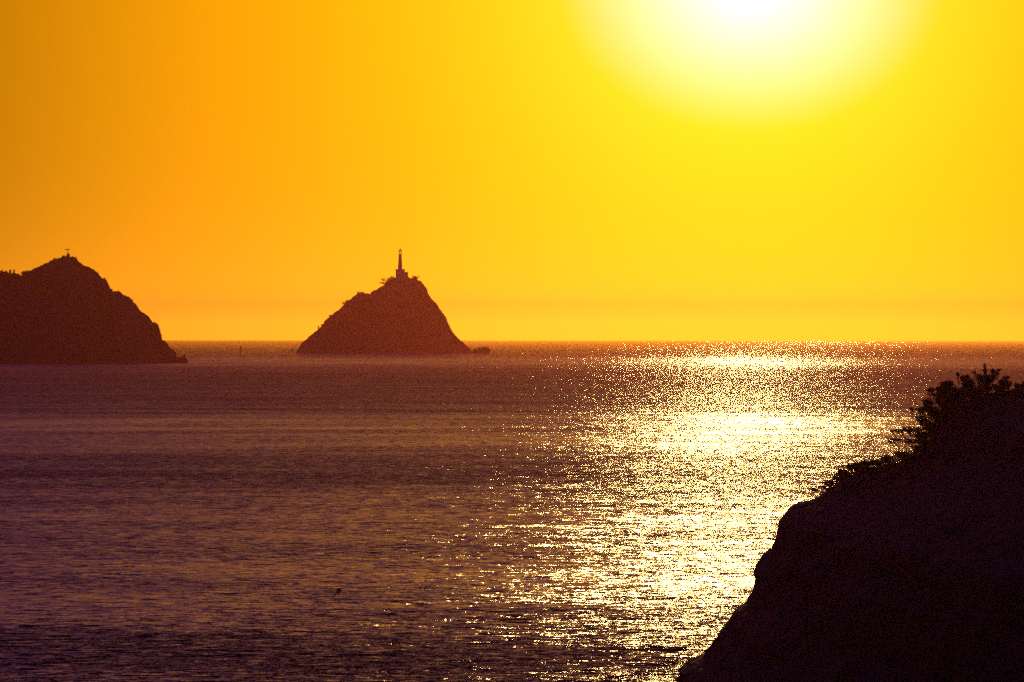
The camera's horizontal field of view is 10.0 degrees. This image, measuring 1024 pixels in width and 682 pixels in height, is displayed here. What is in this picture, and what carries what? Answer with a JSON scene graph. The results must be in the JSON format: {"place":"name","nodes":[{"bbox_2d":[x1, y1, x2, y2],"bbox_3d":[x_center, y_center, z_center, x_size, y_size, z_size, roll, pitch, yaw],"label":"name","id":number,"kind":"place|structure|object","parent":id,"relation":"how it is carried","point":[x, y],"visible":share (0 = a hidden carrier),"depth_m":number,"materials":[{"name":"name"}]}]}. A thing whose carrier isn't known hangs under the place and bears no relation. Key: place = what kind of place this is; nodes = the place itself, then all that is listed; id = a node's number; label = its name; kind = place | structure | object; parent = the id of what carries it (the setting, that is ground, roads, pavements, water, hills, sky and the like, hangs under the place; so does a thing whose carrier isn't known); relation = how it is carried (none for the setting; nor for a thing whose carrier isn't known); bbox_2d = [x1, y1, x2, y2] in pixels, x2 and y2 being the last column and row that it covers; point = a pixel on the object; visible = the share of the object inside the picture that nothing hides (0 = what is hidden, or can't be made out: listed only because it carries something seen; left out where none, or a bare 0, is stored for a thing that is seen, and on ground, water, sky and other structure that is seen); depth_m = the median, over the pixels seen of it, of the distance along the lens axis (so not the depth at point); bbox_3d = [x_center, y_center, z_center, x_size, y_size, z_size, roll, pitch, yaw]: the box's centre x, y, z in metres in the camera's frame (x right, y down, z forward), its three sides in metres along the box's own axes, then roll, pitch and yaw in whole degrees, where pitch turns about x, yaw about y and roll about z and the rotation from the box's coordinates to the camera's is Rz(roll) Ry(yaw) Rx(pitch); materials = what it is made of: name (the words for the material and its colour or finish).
{"place":"outdoors","nodes":[
{"label":"outdoors","id":0,"kind":"place"},
{"bbox_2d":[0,256,182,363],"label":"headland","id":1,"kind":"structure","parent":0,"point":[72,350],"depth_m":4626.62,"materials":[{"name":"brown stone"}]},
{"bbox_2d":[0,255,173,351],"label":"scrub","id":2,"kind":"object","parent":1,"relation":"on","point":[79,310],"visible":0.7,"depth_m":4650.52,"materials":[{"name":"brown plant"}]},
{"bbox_2d":[0,340,1023,681],"bbox_3d":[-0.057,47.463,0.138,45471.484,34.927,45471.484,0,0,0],"label":"sea","id":3,"kind":"structure","parent":0,"point":[218,510],"depth_m":1015.00,"materials":[{"name":"purple liquid"}]},
{"bbox_2d":[176,357,187,362],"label":"rock","id":4,"kind":"object","parent":3,"relation":"in","point":[179,360],"visible":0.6,"depth_m":4666.64,"materials":[{"name":"brown stone"}]},
{"bbox_2d":[296,278,471,352],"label":"rocky islet","id":5,"kind":"object","parent":3,"relation":"in","point":[394,341],"visible":0.8,"depth_m":6566.54,"materials":[{"name":"brown stone"}]},
{"bbox_2d":[302,277,463,343],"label":"scrub","id":6,"kind":"object","parent":5,"relation":"on","point":[383,319],"visible":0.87,"depth_m":6580.32,"materials":[{"name":"brown plant"}]},
{"bbox_2d":[395,249,409,280],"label":"lighthouse","id":7,"kind":"object","parent":5,"relation":"on","point":[401,274],"visible":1,"depth_m":6594.76,"materials":[{"name":"paint"}]},
{"bbox_2d":[480,346,490,352],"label":"rock","id":8,"kind":"object","parent":3,"relation":"in","point":[484,349],"visible":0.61,"depth_m":6584.79,"materials":[{"name":"brown stone"}]},
{"bbox_2d":[0,0,1023,340],"label":"sky","id":9,"kind":"structure","parent":0,"point":[546,170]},
{"bbox_2d":[676,395,1023,681],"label":"cliff","id":10,"kind":"structure","parent":0,"point":[921,579],"depth_m":368.05,"materials":[{"name":"black stone"}]},
{"bbox_2d":[810,480,834,495],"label":"shrub","id":11,"kind":"object","parent":10,"relation":"on","point":[830,482],"visible":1,"depth_m":400.01,"materials":[{"name":"black plant"}]},
{"bbox_2d":[832,463,855,481],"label":"shrub","id":12,"kind":"object","parent":10,"relation":"on","point":[839,473],"visible":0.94,"depth_m":401.92,"materials":[{"name":"black plant"}]},
{"bbox_2d":[851,459,882,472],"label":"shrub","id":13,"kind":"object","parent":10,"relation":"on","point":[864,463],"visible":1,"depth_m":399.69,"materials":[{"name":"black plant"}]},
{"bbox_2d":[880,450,913,464],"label":"shrub","id":14,"kind":"object","parent":10,"relation":"on","point":[888,459],"visible":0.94,"depth_m":400.84,"materials":[{"name":"black plant"}]},
{"bbox_2d":[886,438,928,462],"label":"shrub","id":15,"kind":"object","parent":10,"relation":"on","point":[916,445],"visible":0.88,"depth_m":397.99,"materials":[{"name":"black plant"}]},
{"bbox_2d":[889,426,931,456],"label":"shrub","id":16,"kind":"object","parent":10,"relation":"on","point":[918,433],"visible":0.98,"depth_m":399.75,"materials":[{"name":"black plant"}]},
{"bbox_2d":[817,390,1023,501],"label":"scrub","id":17,"kind":"object","parent":10,"relation":"on","point":[954,422],"visible":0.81,"depth_m":393.59,"materials":[{"name":"black plant"}]},
{"bbox_2d":[909,407,937,436],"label":"shrub","id":18,"kind":"object","parent":10,"relation":"on","point":[929,429],"visible":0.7,"depth_m":402.84,"materials":[{"name":"black plant"}]},
{"bbox_2d":[916,398,946,434],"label":"shrub","id":19,"kind":"object","parent":10,"relation":"on","point":[927,408],"visible":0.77,"depth_m":400.84,"materials":[{"name":"black plant"}]},
{"bbox_2d":[926,379,965,421],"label":"shrub","id":20,"kind":"object","parent":10,"relation":"on","point":[945,401],"visible":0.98,"depth_m":398.77,"materials":[{"name":"black plant"}]},
{"bbox_2d":[956,372,983,401],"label":"shrub","id":21,"kind":"object","parent":10,"relation":"on","point":[968,385],"visible":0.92,"depth_m":401.75,"materials":[{"name":"black plant"}]},
{"bbox_2d":[972,363,1001,398],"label":"shrub","id":22,"kind":"object","parent":10,"relation":"on","point":[983,384],"visible":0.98,"depth_m":399.99,"materials":[{"name":"black plant"}]},
{"bbox_2d":[984,376,1014,398],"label":"shrub","id":23,"kind":"object","parent":10,"relation":"on","point":[1004,384],"visible":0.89,"depth_m":400.87,"materials":[{"name":"black plant"}]},
{"bbox_2d":[1006,381,1023,394],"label":"shrub","id":24,"kind":"object","parent":10,"relation":"on","point":[1018,387],"visible":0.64,"depth_m":403.82,"materials":[{"name":"black plant"}]}
]}

